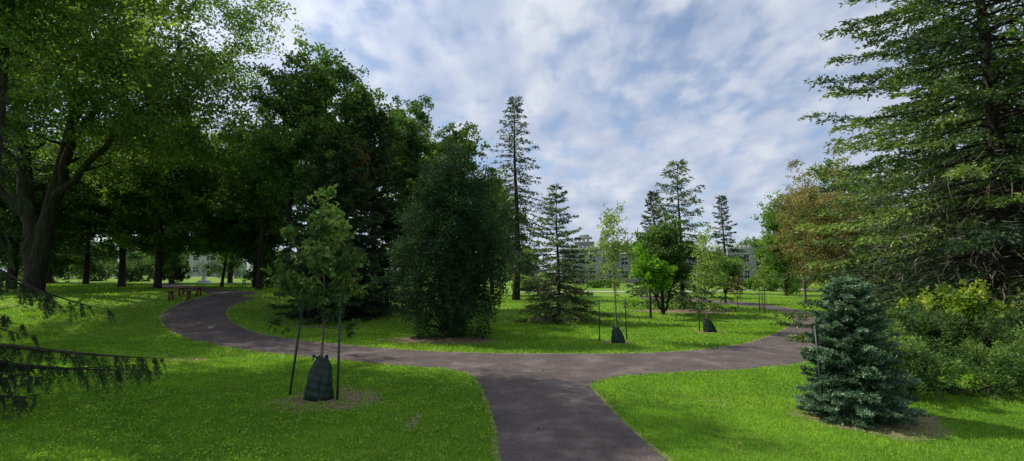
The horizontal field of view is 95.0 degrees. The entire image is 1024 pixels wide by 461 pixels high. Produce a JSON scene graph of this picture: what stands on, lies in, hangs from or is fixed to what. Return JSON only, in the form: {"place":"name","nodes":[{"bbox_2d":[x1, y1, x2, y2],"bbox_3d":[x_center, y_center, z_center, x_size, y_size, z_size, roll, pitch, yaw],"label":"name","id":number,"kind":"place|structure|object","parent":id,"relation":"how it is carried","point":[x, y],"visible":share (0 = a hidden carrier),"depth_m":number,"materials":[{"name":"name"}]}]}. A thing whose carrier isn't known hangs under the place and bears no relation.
{"place":"outdoors","nodes":[
{"label":"outdoors","id":0,"kind":"place"},
{"bbox_2d":[150,282,271,296],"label":"path","id":1,"kind":"structure","parent":0,"point":[218,292],"depth_m":26.78,"materials":[{"name":"asphalt"}]},
{"bbox_2d":[188,251,246,275],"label":"house","id":2,"kind":"structure","parent":0,"point":[193,261],"depth_m":117.77,"materials":[{"name":"stone"}]},
{"bbox_2d":[162,295,827,373],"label":"path","id":3,"kind":"structure","parent":0,"point":[217,327],"depth_m":13.72,"materials":[{"name":"asphalt"}]},
{"bbox_2d":[0,272,1023,460],"bbox_3d":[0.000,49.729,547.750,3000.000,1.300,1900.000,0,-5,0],"label":"ground","id":4,"kind":"structure","parent":0,"point":[748,294],"depth_m":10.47,"materials":[{"name":"plant"}]},
{"bbox_2d":[0,262,22,280],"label":"hedge shrub","id":5,"kind":"object","parent":4,"relation":"on","point":[1,267],"visible":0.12,"depth_m":61.41,"materials":[{"name":"green plant"}]},
{"bbox_2d":[0,130,88,285],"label":"broadleaf tree","id":6,"kind":"object","parent":4,"relation":"on","point":[20,261],"visible":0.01,"depth_m":38.12,"materials":[{"name":"green plant"}]},
{"bbox_2d":[18,265,71,282],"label":"hedge shrub","id":7,"kind":"object","parent":4,"relation":"on","point":[57,271],"visible":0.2,"depth_m":51.44,"materials":[{"name":"green plant"}]},
{"bbox_2d":[1,10,90,171],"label":"maple tree","id":8,"kind":"object","parent":4,"relation":"on","point":[40,100],"visible":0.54,"depth_m":19.70,"materials":[{"name":"green plant"}]},
{"bbox_2d":[0,131,111,289],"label":"maple tree","id":9,"kind":"object","parent":4,"relation":"on","point":[42,170],"visible":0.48,"depth_m":30.74,"materials":[{"name":"green plant"}]},
{"bbox_2d":[18,228,117,282],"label":"broadleaf tree","id":10,"kind":"object","parent":4,"relation":"on","point":[64,261],"visible":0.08,"depth_m":50.38,"materials":[{"name":"green plant"}]},
{"bbox_2d":[0,45,168,421],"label":"spruce tree","id":11,"kind":"object","parent":4,"relation":"on","point":[10,365],"visible":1,"depth_m":7.88,"materials":[{"name":"green plant"}]},
{"bbox_2d":[72,257,111,280],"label":"hedge shrub","id":12,"kind":"object","parent":4,"relation":"on","point":[97,270],"visible":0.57,"depth_m":59.41,"materials":[{"name":"green plant"}]},
{"bbox_2d":[47,139,138,283],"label":"broadleaf tree","id":13,"kind":"object","parent":4,"relation":"on","point":[76,257],"visible":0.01,"depth_m":43.44,"materials":[{"name":"green plant"}]},
{"bbox_2d":[0,0,208,99],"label":"maple tree","id":14,"kind":"object","parent":4,"relation":"on","point":[19,30],"visible":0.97,"depth_m":14.30,"materials":[{"name":"green plant"}]},
{"bbox_2d":[92,238,118,272],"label":"broadleaf tree","id":15,"kind":"object","parent":4,"relation":"on","point":[104,262],"visible":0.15,"depth_m":141.03,"materials":[{"name":"green plant"}]},
{"bbox_2d":[0,0,228,172],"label":"maple tree","id":16,"kind":"object","parent":4,"relation":"on","point":[3,88],"visible":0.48,"depth_m":14.48,"materials":[{"name":"green plant"}]},
{"bbox_2d":[46,116,210,286],"bbox_3d":[-28.767,-2.570,36.520,12.558,13.900,9.794,0,-5,0],"label":"broadleaf tree","id":17,"kind":"object","parent":4,"relation":"on","point":[147,230],"visible":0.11,"depth_m":34.86,"materials":[{"name":"green plant"}]},
{"bbox_2d":[105,260,154,281],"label":"hedge shrub","id":18,"kind":"object","parent":4,"relation":"on","point":[134,271],"visible":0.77,"depth_m":55.31,"materials":[{"name":"green plant"}]},
{"bbox_2d":[106,253,153,278],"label":"hedge shrub","id":19,"kind":"object","parent":4,"relation":"on","point":[130,261],"visible":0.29,"depth_m":79.50,"materials":[{"name":"green plant"}]},
{"bbox_2d":[115,238,151,267],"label":"broadleaf tree","id":20,"kind":"object","parent":4,"relation":"on","point":[131,255],"visible":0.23,"depth_m":140.94,"materials":[{"name":"green plant"}]},
{"bbox_2d":[0,0,311,293],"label":"maple tree","id":21,"kind":"object","parent":4,"relation":"on","point":[129,117],"visible":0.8,"depth_m":25.80,"materials":[{"name":"green plant"}]},
{"bbox_2d":[85,137,227,282],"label":"broadleaf tree","id":22,"kind":"object","parent":4,"relation":"on","point":[111,255],"visible":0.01,"depth_m":44.21,"materials":[{"name":"green plant"}]},
{"bbox_2d":[132,248,185,272],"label":"broadleaf tree","id":23,"kind":"object","parent":4,"relation":"on","point":[181,256],"visible":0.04,"depth_m":123.63,"materials":[{"name":"green plant"}]},
{"bbox_2d":[72,100,251,288],"bbox_3d":[-25.015,-2.721,33.214,12.870,13.579,9.669,0,-5,0],"label":"broadleaf tree","id":24,"kind":"object","parent":4,"relation":"on","point":[175,205],"visible":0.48,"depth_m":32.32,"materials":[{"name":"green plant"}]},
{"bbox_2d":[153,262,190,282],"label":"hedge shrub","id":25,"kind":"object","parent":4,"relation":"on","point":[180,276],"visible":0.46,"depth_m":47.84,"materials":[{"name":"green plant"}]},
{"bbox_2d":[164,290,194,299],"bbox_3d":[-16.653,3.250,23.505,1.200,0.470,0.460,2,-5,-17],"label":"park bench","id":26,"kind":"object","parent":4,"relation":"on","point":[172,292],"visible":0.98,"depth_m":23.42,"materials":[{"name":"brown wood"}]},
{"bbox_2d":[164,358,206,361],"bbox_3d":[-8.918,3.516,12.742,1.470,0.002,0.712,0,-5,0],"label":"soil bed","id":27,"kind":"object","parent":4,"relation":"on","point":[188,358],"visible":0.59,"depth_m":12.81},
{"bbox_2d":[181,253,189,271],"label":"broadleaf tree","id":28,"kind":"object","parent":4,"relation":"on","point":[187,261],"visible":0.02,"depth_m":146.76,"materials":[{"name":"green plant"}]},
{"bbox_2d":[174,287,205,295],"bbox_3d":[-16.878,3.204,24.593,1.300,0.470,0.460,1,-5,-6],"label":"park bench","id":29,"kind":"object","parent":4,"relation":"on","point":[183,288],"visible":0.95,"depth_m":24.44,"materials":[{"name":"brown wood"}]},
{"bbox_2d":[195,269,211,283],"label":"stone pedestal","id":30,"kind":"object","parent":4,"relation":"on","point":[204,280],"visible":0.98,"depth_m":45.62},
{"bbox_2d":[189,256,225,276],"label":"hedge shrub","id":31,"kind":"object","parent":4,"relation":"on","point":[213,263],"visible":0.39,"depth_m":99.07,"materials":[{"name":"green plant"}]},
{"bbox_2d":[194,128,247,282],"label":"broadleaf tree","id":32,"kind":"object","parent":4,"relation":"on","point":[229,270],"visible":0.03,"depth_m":49.34,"materials":[{"name":"green plant"}]},
{"bbox_2d":[181,211,278,286],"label":"maple tree","id":33,"kind":"object","parent":4,"relation":"on","point":[208,247],"visible":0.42,"depth_m":34.65,"materials":[{"name":"green plant"}]},
{"bbox_2d":[212,260,252,277],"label":"hedge shrub","id":34,"kind":"object","parent":4,"relation":"on","point":[237,272],"visible":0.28,"depth_m":85.42,"materials":[{"name":"green plant"}]},
{"bbox_2d":[193,129,299,289],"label":"broadleaf tree","id":35,"kind":"object","parent":4,"relation":"on","point":[257,195],"visible":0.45,"depth_m":29.19,"materials":[{"name":"green plant"}]},
{"bbox_2d":[185,129,317,287],"bbox_3d":[-19.895,-1.740,35.825,10.769,12.498,8.705,3,-6,-34],"label":"broadleaf tree","id":36,"kind":"object","parent":4,"relation":"on","point":[248,237],"visible":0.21,"depth_m":34.64,"materials":[{"name":"green plant"}]},
{"bbox_2d":[289,306,302,395],"bbox_3d":[-4.245,2.465,9.197,0.046,2.000,0.044,8,-8,-22],"label":"tree stake","id":37,"kind":"object","parent":4,"relation":"on","point":[295,354],"visible":0.86,"depth_m":9.19,"materials":[{"name":"metal"}]},
{"bbox_2d":[159,296,433,367],"bbox_3d":[-10.070,3.321,17.381,19.676,1.196,3.433,-5,-7,44],"label":"path edge","id":38,"kind":"object","parent":4,"relation":"on","point":[160,317],"visible":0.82,"depth_m":16.46,"materials":[{"name":"concrete"}]},
{"bbox_2d":[258,385,387,411],"bbox_3d":[-3.486,3.174,8.805,2.115,0.001,1.990,4,-6,-39],"label":"soil bed","id":39,"kind":"object","parent":4,"relation":"on","point":[355,396],"visible":0.51,"depth_m":8.68,"materials":[{"name":"soil"}]},
{"bbox_2d":[303,354,333,401],"bbox_3d":[-3.643,2.762,8.876,0.564,0.844,0.417,0,-5,0],"label":"watering bag","id":40,"kind":"object","parent":39,"relation":"on","point":[319,384],"visible":0.99,"depth_m":8.74,"materials":[{"name":"plastic"}]},
{"bbox_2d":[260,183,387,358],"bbox_3d":[-3.497,1.132,9.142,2.207,4.140,1.632,1,-5,-9],"label":"oak sapling","id":41,"kind":"object","parent":39,"relation":"on","point":[323,260],"visible":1,"depth_m":8.93,"materials":[{"name":"green plant"}]},
{"bbox_2d":[336,306,341,400],"bbox_3d":[-3.245,2.424,8.777,0.044,2.000,0.044,2,-4,-23],"label":"tree stake","id":42,"kind":"object","parent":39,"relation":"on","point":[338,358],"visible":0.92,"depth_m":8.77,"materials":[{"name":"metal"}]},
{"bbox_2d":[244,35,409,277],"bbox_3d":[-10.529,-3.305,25.931,8.930,14.142,8.500,0,-5,0],"label":"oak tree","id":43,"kind":"object","parent":4,"relation":"on","point":[315,119],"visible":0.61,"depth_m":25.08,"materials":[{"name":"green plant"}]},
{"bbox_2d":[268,132,394,324],"bbox_3d":[-8.220,-0.236,22.144,5.726,8.961,5.826,0,-5,0],"label":"spruce tree","id":44,"kind":"object","parent":4,"relation":"on","point":[339,147],"visible":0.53,"depth_m":21.60,"materials":[{"name":"green plant"}]},
{"bbox_2d":[328,144,373,307],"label":"beech tree","id":45,"kind":"object","parent":4,"relation":"on","point":[362,162],"visible":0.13,"depth_m":24.12,"materials":[{"name":"green plant"}]},
{"bbox_2d":[342,109,425,311],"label":"spruce tree","id":46,"kind":"object","parent":4,"relation":"on","point":[382,205],"visible":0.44,"depth_m":25.76,"materials":[{"name":"green plant"}]},
{"bbox_2d":[366,95,442,303],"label":"broadleaf tree","id":47,"kind":"object","parent":4,"relation":"on","point":[411,150],"visible":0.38,"depth_m":30.56,"materials":[{"name":"green plant"}]},
{"bbox_2d":[405,413,422,430],"bbox_3d":[-1.578,3.062,7.529,0.208,0.001,0.940,0,-5,0],"label":"soil bed","id":48,"kind":"object","parent":4,"relation":"on","point":[408,422],"visible":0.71,"depth_m":7.52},
{"bbox_2d":[380,335,501,344],"bbox_3d":[-2.482,3.862,16.661,4.465,0.043,2.459,0,-5,0],"label":"soil bed","id":49,"kind":"object","parent":4,"relation":"on","point":[458,340],"visible":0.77,"depth_m":16.41,"materials":[{"name":"soil"}]},
{"bbox_2d":[383,134,517,340],"bbox_3d":[-2.306,0.205,17.473,4.859,7.658,4.391,2,-6,-25],"label":"cedar tree","id":50,"kind":"object","parent":49,"relation":"on","point":[450,219],"visible":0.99,"depth_m":16.69,"materials":[{"name":"green plant"}]},
{"bbox_2d":[401,121,513,267],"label":"broadleaf tree","id":51,"kind":"object","parent":4,"relation":"on","point":[494,181],"visible":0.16,"depth_m":28.80,"materials":[{"name":"green plant"}]},
{"bbox_2d":[441,368,499,460],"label":"path edge","id":52,"kind":"object","parent":4,"relation":"on","point":[485,400],"visible":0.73,"depth_m":7.46,"materials":[{"name":"concrete"}]},
{"bbox_2d":[477,167,528,294],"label":"broadleaf tree","id":53,"kind":"object","parent":4,"relation":"on","point":[500,201],"visible":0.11,"depth_m":47.38,"materials":[{"name":"green plant"}]},
{"bbox_2d":[226,298,792,353],"bbox_3d":[4.053,4.065,24.733,32.021,1.027,19.403,4,-6,-35],"label":"path edge","id":54,"kind":"object","parent":4,"relation":"on","point":[473,352],"visible":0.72,"depth_m":14.71,"materials":[{"name":"concrete"}]},
{"bbox_2d":[495,240,526,280],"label":"broadleaf tree","id":55,"kind":"object","parent":4,"relation":"on","point":[512,267],"visible":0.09,"depth_m":123.80,"materials":[{"name":"green plant"}]},
{"bbox_2d":[16,290,1012,460],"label":"fallen leaves","id":56,"kind":"object","parent":4,"relation":"on","point":[468,340],"visible":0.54,"depth_m":12.68,"materials":[{"name":"brown plant"}]},
{"bbox_2d":[483,96,560,299],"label":"spruce tree","id":57,"kind":"object","parent":4,"relation":"on","point":[516,269],"visible":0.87,"depth_m":40.52,"materials":[{"name":"green plant"}]},
{"bbox_2d":[511,275,542,290],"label":"hedge shrub","id":58,"kind":"object","parent":4,"relation":"on","point":[522,282],"visible":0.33,"depth_m":59.20,"materials":[{"name":"green plant"}]},
{"bbox_2d":[520,247,541,276],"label":"broadleaf tree","id":59,"kind":"object","parent":4,"relation":"on","point":[536,264],"visible":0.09,"depth_m":142.85,"materials":[{"name":"green plant"}]},
{"bbox_2d":[527,317,582,322],"bbox_3d":[2.294,4.399,23.168,3.197,0.027,2.534,0,-5,0],"label":"soil bed","id":60,"kind":"object","parent":4,"relation":"on","point":[550,320],"visible":0.38,"depth_m":22.75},
{"bbox_2d":[514,183,613,327],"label":"spruce tree","id":61,"kind":"object","parent":60,"relation":"on","point":[562,298],"visible":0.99,"depth_m":22.43,"materials":[{"name":"green plant"}]},
{"bbox_2d":[598,299,599,340],"bbox_3d":[3.066,3.277,16.505,0.044,1.700,0.044,2,-5,-23],"label":"tree stake","id":62,"kind":"object","parent":4,"relation":"on","point":[599,316],"visible":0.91,"depth_m":16.52,"materials":[{"name":"metal"}]},
{"bbox_2d":[585,278,620,287],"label":"hedge shrub","id":63,"kind":"object","parent":4,"relation":"on","point":[603,283],"visible":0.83,"depth_m":68.93,"materials":[{"name":"green plant"}]},
{"bbox_2d":[624,299,626,339],"bbox_3d":[4.068,3.295,16.764,0.044,1.700,0.044,0,-5,-23],"label":"tree stake","id":64,"kind":"object","parent":4,"relation":"on","point":[625,318],"visible":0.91,"depth_m":16.76,"materials":[{"name":"metal"}]},
{"bbox_2d":[591,374,672,460],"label":"path edge","id":65,"kind":"object","parent":4,"relation":"on","point":[611,408],"visible":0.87,"depth_m":7.56,"materials":[{"name":"concrete"}]},
{"bbox_2d":[623,190,679,297],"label":"spruce tree","id":66,"kind":"object","parent":4,"relation":"on","point":[651,195],"visible":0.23,"depth_m":45.11,"materials":[{"name":"green plant"}]},
{"bbox_2d":[626,242,677,318],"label":"maple tree","id":67,"kind":"object","parent":4,"relation":"on","point":[656,273],"visible":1,"depth_m":23.96,"materials":[{"name":"green plant"}]},
{"bbox_2d":[621,213,708,314],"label":"maple tree","id":68,"kind":"object","parent":4,"relation":"on","point":[662,243],"visible":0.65,"depth_m":26.13,"materials":[{"name":"green plant"}]},
{"bbox_2d":[630,308,738,313],"bbox_3d":[10.575,4.960,28.944,7.016,0.039,3.598,0,-5,0],"label":"soil bed","id":69,"kind":"object","parent":4,"relation":"on","point":[687,310],"visible":0.76,"depth_m":28.62,"materials":[{"name":"soil"}]},
{"bbox_2d":[622,159,736,311],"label":"spruce tree","id":70,"kind":"object","parent":69,"relation":"on","point":[681,302],"visible":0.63,"depth_m":30.52,"materials":[{"name":"green plant"}]},
{"bbox_2d":[693,330,722,332],"bbox_3d":[7.797,4.017,18.616,1.109,0.010,1.072,-2,-5,23],"label":"soil bed","id":71,"kind":"object","parent":4,"relation":"on","point":[701,331],"visible":0.58,"depth_m":18.67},
{"bbox_2d":[684,219,731,319],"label":"sapling tree","id":72,"kind":"object","parent":71,"relation":"on","point":[706,261],"visible":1,"depth_m":18.75,"materials":[{"name":"green plant"}]},
{"bbox_2d":[703,318,716,331],"bbox_3d":[7.842,3.752,18.615,0.531,0.538,0.366,0,-5,0],"label":"watering bag","id":73,"kind":"object","parent":71,"relation":"on","point":[708,325],"visible":0.99,"depth_m":18.50,"materials":[{"name":"plastic"}]},
{"bbox_2d":[697,195,747,293],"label":"spruce tree","id":74,"kind":"object","parent":4,"relation":"on","point":[722,222],"visible":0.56,"depth_m":51.80,"materials":[{"name":"green plant"}]},
{"bbox_2d":[653,304,809,374],"bbox_3d":[12.659,4.878,28.212,9.529,0.081,38.499,-1,-5,15],"label":"path edge","id":75,"kind":"object","parent":4,"relation":"on","point":[740,369],"visible":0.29,"depth_m":11.50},
{"bbox_2d":[711,246,752,302],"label":"broadleaf tree","id":76,"kind":"object","parent":4,"relation":"on","point":[728,267],"visible":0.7,"depth_m":35.45,"materials":[{"name":"green plant"}]},
{"bbox_2d":[729,276,745,308],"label":"sapling tree","id":77,"kind":"object","parent":4,"relation":"on","point":[737,286],"visible":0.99,"depth_m":30.54,"materials":[{"name":"green plant"}]},
{"bbox_2d":[725,235,772,278],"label":"broadleaf tree","id":78,"kind":"object","parent":4,"relation":"on","point":[747,242],"visible":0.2,"depth_m":113.80,"materials":[{"name":"green plant"}]},
{"bbox_2d":[741,276,774,289],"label":"hedge shrub","id":79,"kind":"object","parent":4,"relation":"on","point":[747,283],"visible":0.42,"depth_m":61.35,"materials":[{"name":"green plant"}]},
{"bbox_2d":[748,249,771,312],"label":"sapling tree","id":80,"kind":"object","parent":4,"relation":"on","point":[760,277],"visible":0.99,"depth_m":27.23,"materials":[{"name":"green plant"}]},
{"bbox_2d":[749,265,808,291],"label":"hedge shrub","id":81,"kind":"object","parent":4,"relation":"on","point":[775,285],"visible":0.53,"depth_m":57.17,"materials":[{"name":"green plant"}]},
{"bbox_2d":[750,189,808,295],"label":"broadleaf tree","id":82,"kind":"object","parent":4,"relation":"on","point":[774,264],"visible":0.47,"depth_m":47.76,"materials":[{"name":"green plant"}]},
{"bbox_2d":[757,224,818,290],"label":"broadleaf tree","id":83,"kind":"object","parent":4,"relation":"on","point":[769,258],"visible":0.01,"depth_m":60.45,"materials":[{"name":"green plant"}]},
{"bbox_2d":[766,156,828,303],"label":"birch tree","id":84,"kind":"object","parent":4,"relation":"on","point":[778,237],"visible":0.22,"depth_m":36.42,"materials":[{"name":"green plant"}]},
{"bbox_2d":[773,150,871,294],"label":"birch tree","id":85,"kind":"object","parent":4,"relation":"on","point":[825,251],"visible":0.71,"depth_m":27.11,"materials":[{"name":"green plant"}]},
{"bbox_2d":[779,149,899,282],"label":"broadleaf tree","id":86,"kind":"object","parent":4,"relation":"on","point":[828,164],"visible":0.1,"depth_m":33.19,"materials":[{"name":"green plant"}]},
{"bbox_2d":[804,162,908,259],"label":"broadleaf tree","id":87,"kind":"object","parent":4,"relation":"on","point":[833,185],"visible":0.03,"depth_m":41.81,"materials":[{"name":"green plant"}]},
{"bbox_2d":[820,197,913,286],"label":"broadleaf tree","id":88,"kind":"object","parent":4,"relation":"on","point":[860,262],"visible":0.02,"depth_m":29.59,"materials":[{"name":"green plant"}]},
{"bbox_2d":[786,408,962,441],"bbox_3d":[5.862,3.064,7.552,2.375,0.001,1.914,0,-5,0],"label":"soil bed","id":89,"kind":"object","parent":4,"relation":"on","point":[886,431],"visible":0.23,"depth_m":7.18,"materials":[{"name":"soil"}]},
{"bbox_2d":[813,325,825,413],"bbox_3d":[5.158,2.470,7.851,0.044,1.750,0.044,-2,-4,-23],"label":"tree stake","id":90,"kind":"object","parent":89,"relation":"on","point":[817,353],"visible":0.61,"depth_m":7.87,"materials":[{"name":"metal"}]},
{"bbox_2d":[791,274,929,431],"bbox_3d":[5.710,1.923,7.788,1.887,2.401,1.790,0,-5,0],"label":"blue spruce","id":91,"kind":"object","parent":89,"relation":"on","point":[858,381],"visible":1,"depth_m":7.53,"materials":[{"name":"green plant"}]},
{"bbox_2d":[771,0,1023,359],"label":"spruce tree","id":92,"kind":"object","parent":4,"relation":"on","point":[1000,241],"visible":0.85,"depth_m":15.59,"materials":[{"name":"green plant"}]},
{"bbox_2d":[845,226,1016,288],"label":"broadleaf tree","id":93,"kind":"object","parent":4,"relation":"on","point":[865,263],"visible":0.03,"depth_m":26.97,"materials":[{"name":"green plant"}]},
{"bbox_2d":[847,16,1022,305],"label":"spruce tree","id":94,"kind":"object","parent":4,"relation":"on","point":[912,93],"visible":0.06,"depth_m":22.78,"materials":[{"name":"green plant"}]},
{"bbox_2d":[879,301,1023,367],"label":"yew shrub","id":95,"kind":"object","parent":4,"relation":"on","point":[941,325],"visible":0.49,"depth_m":11.91,"materials":[{"name":"green plant"}]},
{"bbox_2d":[881,317,1023,404],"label":"yew shrub","id":96,"kind":"object","parent":4,"relation":"on","point":[930,369],"visible":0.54,"depth_m":8.90,"materials":[{"name":"green plant"}]},
{"bbox_2d":[895,279,1010,355],"bbox_3d":[12.256,2.498,13.230,2.955,2.278,2.235,0,-5,0],"label":"leafy shrub","id":97,"kind":"object","parent":4,"relation":"on","point":[961,301],"visible":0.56,"depth_m":13.04,"materials":[{"name":"green plant"}]},
{"bbox_2d":[895,0,1023,299],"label":"spruce tree","id":98,"kind":"object","parent":4,"relation":"on","point":[999,15],"visible":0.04,"depth_m":19.90,"materials":[{"name":"green plant"}]},
{"bbox_2d":[0,0,1023,271],"label":"sky","id":99,"kind":"structure","parent":0,"point":[612,92],"materials":[{"name":"blue"}]},
{"bbox_2d":[435,366,666,460],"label":"path","id":100,"kind":"structure","parent":0,"point":[518,402],"depth_m":7.63,"materials":[{"name":"asphalt"}]},
{"bbox_2d":[556,235,756,282],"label":"stone building","id":101,"kind":"structure","parent":0,"point":[750,260],"depth_m":100.43,"materials":[{"name":"grey stone"}]},
{"bbox_2d":[589,253,595,263],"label":"window","id":102,"kind":"structure","parent":101,"relation":"in","point":[591,257],"depth_m":99.98,"materials":[{"name":"grey glass"}]},
{"bbox_2d":[621,256,628,265],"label":"window","id":103,"kind":"structure","parent":101,"relation":"in","point":[623,262],"depth_m":101.90,"materials":[{"name":"grey glass"}]},
{"bbox_2d":[743,253,749,262],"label":"window","id":104,"kind":"structure","parent":101,"relation":"in","point":[746,260],"depth_m":100.49,"materials":[{"name":"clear glass"}]},
{"bbox_2d":[744,269,749,279],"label":"window","id":105,"kind":"structure","parent":101,"relation":"in","point":[747,273],"depth_m":100.17,"materials":[{"name":"grey glass"}]},
{"bbox_2d":[520,289,815,291],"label":"path","id":106,"kind":"structure","parent":0,"point":[625,291],"depth_m":56.24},
{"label":"soil bed","id":107,"kind":"structure","parent":0,"visible":0},
{"bbox_2d":[583,200,639,327],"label":"sapling tree","id":108,"kind":"object","parent":107,"relation":"on","point":[610,248],"visible":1,"depth_m":16.26,"materials":[{"name":"green plant"}]},
{"bbox_2d":[611,326,625,342],"bbox_3d":[3.635,3.554,16.052,0.487,0.560,0.345,0,-5,0],"label":"watering bag","id":109,"kind":"object","parent":107,"relation":"on","point":[617,336],"visible":0.99,"depth_m":15.94,"materials":[{"name":"plastic"}]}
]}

